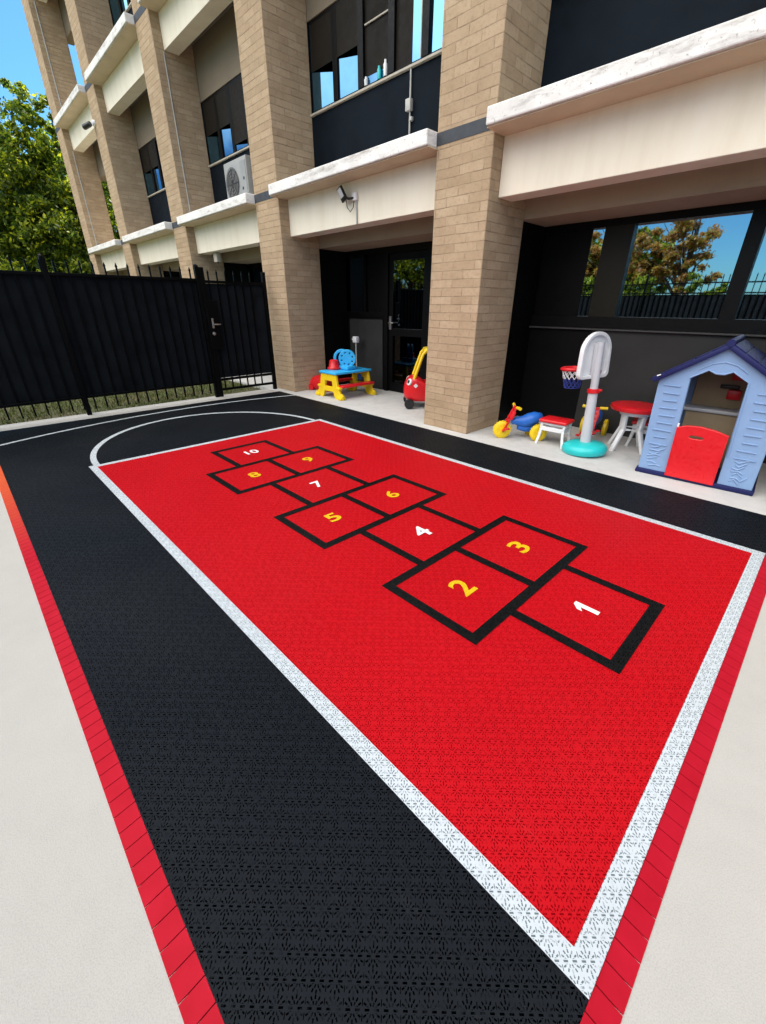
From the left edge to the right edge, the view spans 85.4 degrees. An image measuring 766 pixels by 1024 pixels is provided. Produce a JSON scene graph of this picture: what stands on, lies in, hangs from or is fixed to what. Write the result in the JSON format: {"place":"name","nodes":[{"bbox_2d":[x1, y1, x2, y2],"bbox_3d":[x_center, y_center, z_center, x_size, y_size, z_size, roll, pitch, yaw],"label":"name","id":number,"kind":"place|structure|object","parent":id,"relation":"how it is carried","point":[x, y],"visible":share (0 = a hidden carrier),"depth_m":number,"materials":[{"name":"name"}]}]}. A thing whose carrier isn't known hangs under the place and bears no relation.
{"place":"outdoors","nodes":[
{"label":"outdoors","id":0,"kind":"place"},
{"bbox_2d":[0,0,83,191],"label":"sky","id":1,"kind":"structure","parent":0,"point":[18,60],"materials":[{"name":"blue"}]},
{"bbox_2d":[0,380,263,424],"bbox_3d":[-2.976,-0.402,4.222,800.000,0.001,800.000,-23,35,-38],"label":"ground","id":2,"kind":"structure","parent":0,"point":[103,408],"depth_m":7.07,"materials":[{"name":"green plant"}]},
{"bbox_2d":[0,77,120,273],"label":"leafy tree","id":3,"kind":"object","parent":2,"relation":"on","point":[38,212],"visible":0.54,"depth_m":16.07,"materials":[{"name":"green plant"}]},
{"bbox_2d":[0,389,765,1023],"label":"pavement","id":4,"kind":"structure","parent":0,"point":[78,945],"depth_m":1.21,"materials":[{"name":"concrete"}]},
{"bbox_2d":[0,254,219,419],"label":"picket fence","id":5,"kind":"object","parent":4,"relation":"on","point":[69,336],"visible":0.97,"depth_m":6.00,"materials":[{"name":"black metal"}]},
{"bbox_2d":[198,267,276,396],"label":"gate","id":6,"kind":"structure","parent":5,"relation":"attached to","point":[238,321],"depth_m":7.36,"materials":[{"name":"black metal"}]},
{"bbox_2d":[0,466,223,1023],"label":"edge strip","id":7,"kind":"object","parent":4,"relation":"on","point":[188,979],"visible":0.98,"depth_m":1.31,"materials":[{"name":"red plastic"}]},
{"bbox_2d":[0,391,765,1023],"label":"court surface","id":8,"kind":"object","parent":4,"relation":"on","point":[316,871],"visible":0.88,"depth_m":1.44,"materials":[{"name":"black tile"}]},
{"bbox_2d":[0,395,292,445],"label":"arc line","id":9,"kind":"object","parent":8,"relation":"on","point":[127,418],"visible":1,"depth_m":5.88,"materials":[{"name":"white paint"}]},
{"bbox_2d":[90,412,313,464],"bbox_3d":[-2.479,-1.140,5.565,2.750,0.001,1.514,-23,35,-38],"label":"circle line","id":10,"kind":"object","parent":8,"relation":"on","point":[93,459],"visible":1,"depth_m":5.48,"materials":[{"name":"white paint"}]},
{"bbox_2d":[98,421,751,945],"bbox_3d":[-0.211,-0.092,3.482,2.742,0.001,4.863,-23,35,-38],"label":"court key","id":11,"kind":"object","parent":8,"relation":"on","point":[520,755],"visible":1,"depth_m":2.18,"materials":[{"name":"red tile"}]},
{"bbox_2d":[89,419,765,998],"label":"key lines","id":12,"kind":"object","parent":11,"relation":"on","point":[579,963],"visible":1,"depth_m":1.43,"materials":[{"name":"white tile"}]},
{"bbox_2d":[206,440,664,673],"bbox_3d":[-0.183,-0.076,3.445,1.323,0.001,4.287,-23,35,-38],"label":"hopscotch","id":13,"kind":"object","parent":11,"relation":"on","point":[620,658],"visible":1,"depth_m":2.66,"materials":[{"name":"black paint"}]},
{"bbox_2d":[579,554,765,1023],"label":"edge strip","id":14,"kind":"object","parent":4,"relation":"on","point":[609,996],"visible":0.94,"depth_m":1.27,"materials":[{"name":"red plastic"}]},
{"bbox_2d":[225,373,765,514],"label":"apron","id":15,"kind":"object","parent":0,"point":[621,460],"visible":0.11,"depth_m":4.93,"materials":[{"name":"concrete"}]},
{"bbox_2d":[309,374,338,391],"bbox_3d":[-1.158,-2.542,8.035,0.621,0.380,0.320,12,29,23],"label":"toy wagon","id":16,"kind":"object","parent":15,"relation":"on","point":[314,381],"visible":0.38,"depth_m":7.99,"materials":[{"name":"red plastic"}]},
{"bbox_2d":[315,367,376,400],"bbox_3d":[-0.680,-2.364,7.579,0.850,0.453,0.766,-23,35,-38],"label":"picnic table","id":17,"kind":"object","parent":15,"relation":"on","point":[331,376],"visible":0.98,"depth_m":7.42,"materials":[{"name":"yellow plastic"}]},
{"bbox_2d":[327,359,340,369],"bbox_3d":[-0.879,-2.655,7.466,0.244,0.165,0.244,-23,35,-38],"label":"toy bucket","id":18,"kind":"object","parent":17,"relation":"on","point":[333,364],"visible":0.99,"depth_m":7.40,"materials":[{"name":"red plastic"}]},
{"bbox_2d":[334,349,355,369],"bbox_3d":[-0.688,-2.740,7.444,0.258,0.338,0.364,-23,35,-38],"label":"toy stand","id":19,"kind":"object","parent":17,"relation":"on","point":[346,358],"visible":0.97,"depth_m":7.39,"materials":[{"name":"blue plastic"}]},
{"bbox_2d":[352,336,358,387],"bbox_3d":[-0.537,-2.930,8.139,0.100,0.950,0.158,-23,35,-38],"label":"standpipe","id":20,"kind":"object","parent":15,"relation":"on","point":[355,339],"visible":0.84,"depth_m":7.94,"materials":[{"name":"white plastic"}]},
{"bbox_2d":[21,0,765,463],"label":"school building","id":21,"kind":"structure","parent":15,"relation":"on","point":[545,188],"depth_m":5.25,"materials":[{"name":"beige brick"}]},
{"bbox_2d":[82,120,95,129],"bbox_3d":[-7.610,-10.031,10.746,0.377,0.204,0.156,1,27,1],"label":"security camera","id":22,"kind":"object","parent":21,"relation":"attached to","point":[87,125],"visible":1,"depth_m":10.72,"materials":[{"name":"white plastic"}]},
{"bbox_2d":[109,0,130,25],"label":"window","id":23,"kind":"structure","parent":21,"relation":"in","point":[117,7],"depth_m":9.80,"materials":[{"name":"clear glass"}]},
{"bbox_2d":[139,137,164,195],"bbox_3d":[-5.292,-8.703,10.296,0.201,1.024,3.300,-23,35,-38],"label":"window","id":24,"kind":"structure","parent":21,"relation":"in","point":[149,153],"depth_m":10.89,"materials":[{"name":"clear glass"}]},
{"bbox_2d":[213,252,221,262],"bbox_3d":[-3.609,-5.536,9.041,0.100,0.205,0.160,-23,35,-38],"label":"wall box","id":25,"kind":"object","parent":21,"relation":"attached to","point":[217,257],"visible":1,"depth_m":8.99,"materials":[{"name":"white plastic"}]},
{"bbox_2d":[202,73,248,164],"bbox_3d":[-2.589,-7.443,7.791,0.201,1.024,3.050,-23,35,-38],"label":"window","id":26,"kind":"structure","parent":21,"relation":"in","point":[224,114],"depth_m":8.10,"materials":[{"name":"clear glass"}]},
{"bbox_2d":[223,154,253,198],"bbox_3d":[-2.635,-6.173,7.844,0.316,0.720,0.860,-23,35,-38],"label":"air conditioner","id":27,"kind":"object","parent":21,"relation":"on","point":[238,176],"visible":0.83,"depth_m":7.62,"materials":[{"name":"white metal"}]},
{"bbox_2d":[247,263,262,281],"bbox_3d":[-2.175,-4.787,9.575,0.130,1.758,3.550,-23,35,-38],"label":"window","id":28,"kind":"structure","parent":21,"relation":"in","point":[254,269],"depth_m":10.12,"materials":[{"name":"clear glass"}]},
{"bbox_2d":[337,185,357,223],"bbox_3d":[-0.497,-4.223,5.710,0.316,0.438,0.121,12,29,23],"label":"floodlight","id":29,"kind":"object","parent":21,"relation":"attached to","point":[342,194],"visible":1,"depth_m":5.66,"materials":[{"name":"black plastic"}]},
{"bbox_2d":[345,247,383,316],"bbox_3d":[-0.340,-4.234,7.720,0.143,1.078,1.200,-23,35,-38],"label":"window","id":30,"kind":"structure","parent":21,"relation":"in","point":[364,268],"depth_m":7.67,"materials":[{"name":"grey glass"}]},
{"bbox_2d":[308,0,443,112],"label":"window","id":31,"kind":"structure","parent":21,"relation":"in","point":[354,45],"depth_m":5.52,"materials":[{"name":"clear glass"}]},
{"bbox_2d":[384,241,432,392],"bbox_3d":[0.437,-3.274,7.257,0.184,2.378,1.085,-23,35,-38],"label":"door","id":32,"kind":"structure","parent":21,"relation":"in","point":[407,267],"depth_m":7.17,"materials":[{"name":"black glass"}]},
{"bbox_2d":[531,200,765,334],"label":"window","id":33,"kind":"structure","parent":21,"relation":"in","point":[703,269],"depth_m":4.55,"materials":[{"name":"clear glass"}]},
{"bbox_2d":[403,346,427,408],"bbox_3d":[0.690,-2.143,6.623,0.702,0.905,0.476,0,26,0],"label":"toy car","id":34,"kind":"object","parent":15,"relation":"on","point":[414,387],"visible":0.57,"depth_m":6.53,"materials":[{"name":"red plastic"}]},
{"bbox_2d":[493,403,546,440],"bbox_3d":[1.687,-1.117,5.133,0.621,0.411,0.322,0,26,0],"label":"tricycle","id":35,"kind":"object","parent":15,"relation":"on","point":[528,423],"visible":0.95,"depth_m":5.08,"materials":[{"name":"yellow plastic"}]},
{"bbox_2d":[535,415,574,448],"bbox_3d":[2.041,-0.954,4.935,0.346,0.310,0.260,23,34,38],"label":"stool","id":36,"kind":"object","parent":15,"relation":"on","point":[556,424],"visible":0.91,"depth_m":4.84,"materials":[{"name":"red plastic"}]},
{"bbox_2d":[560,332,611,456],"bbox_3d":[2.184,-1.272,4.508,0.472,1.258,0.653,-23,31,-38],"label":"basketball hoop","id":37,"kind":"object","parent":15,"relation":"on","point":[594,357],"visible":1,"depth_m":4.43,"materials":[{"name":"white plastic"}]},
{"bbox_2d":[575,404,608,435],"bbox_3d":[2.606,-1.125,5.159,0.322,0.411,0.621,17,31,30],"label":"tricycle","id":38,"kind":"object","parent":15,"relation":"on","point":[599,416],"visible":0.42,"depth_m":5.16,"materials":[{"name":"yellow plastic"}]},
{"bbox_2d":[608,400,653,454],"bbox_3d":[2.823,-0.960,4.726,0.524,0.518,0.524,-23,35,-38],"label":"stool","id":39,"kind":"object","parent":15,"relation":"on","point":[641,410],"visible":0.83,"depth_m":4.63,"materials":[{"name":"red plastic"}]},
{"bbox_2d":[625,417,649,445],"bbox_3d":[3.087,-0.920,4.875,0.346,0.310,0.260,18,32,32],"label":"stool","id":40,"kind":"object","parent":15,"relation":"on","point":[634,421],"visible":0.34,"depth_m":4.85,"materials":[{"name":"white plastic"}]},
{"bbox_2d":[635,334,765,495],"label":"playhouse","id":41,"kind":"object","parent":15,"relation":"on","point":[707,424],"visible":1,"depth_m":3.77,"materials":[{"name":"blue plastic"}]},
{"bbox_2d":[664,425,728,485],"bbox_3d":[2.857,-0.527,3.796,0.407,0.504,0.028,22,34,37],"label":"door","id":42,"kind":"structure","parent":41,"relation":"in","point":[691,459],"depth_m":3.78,"materials":[{"name":"red plastic"}]}
]}

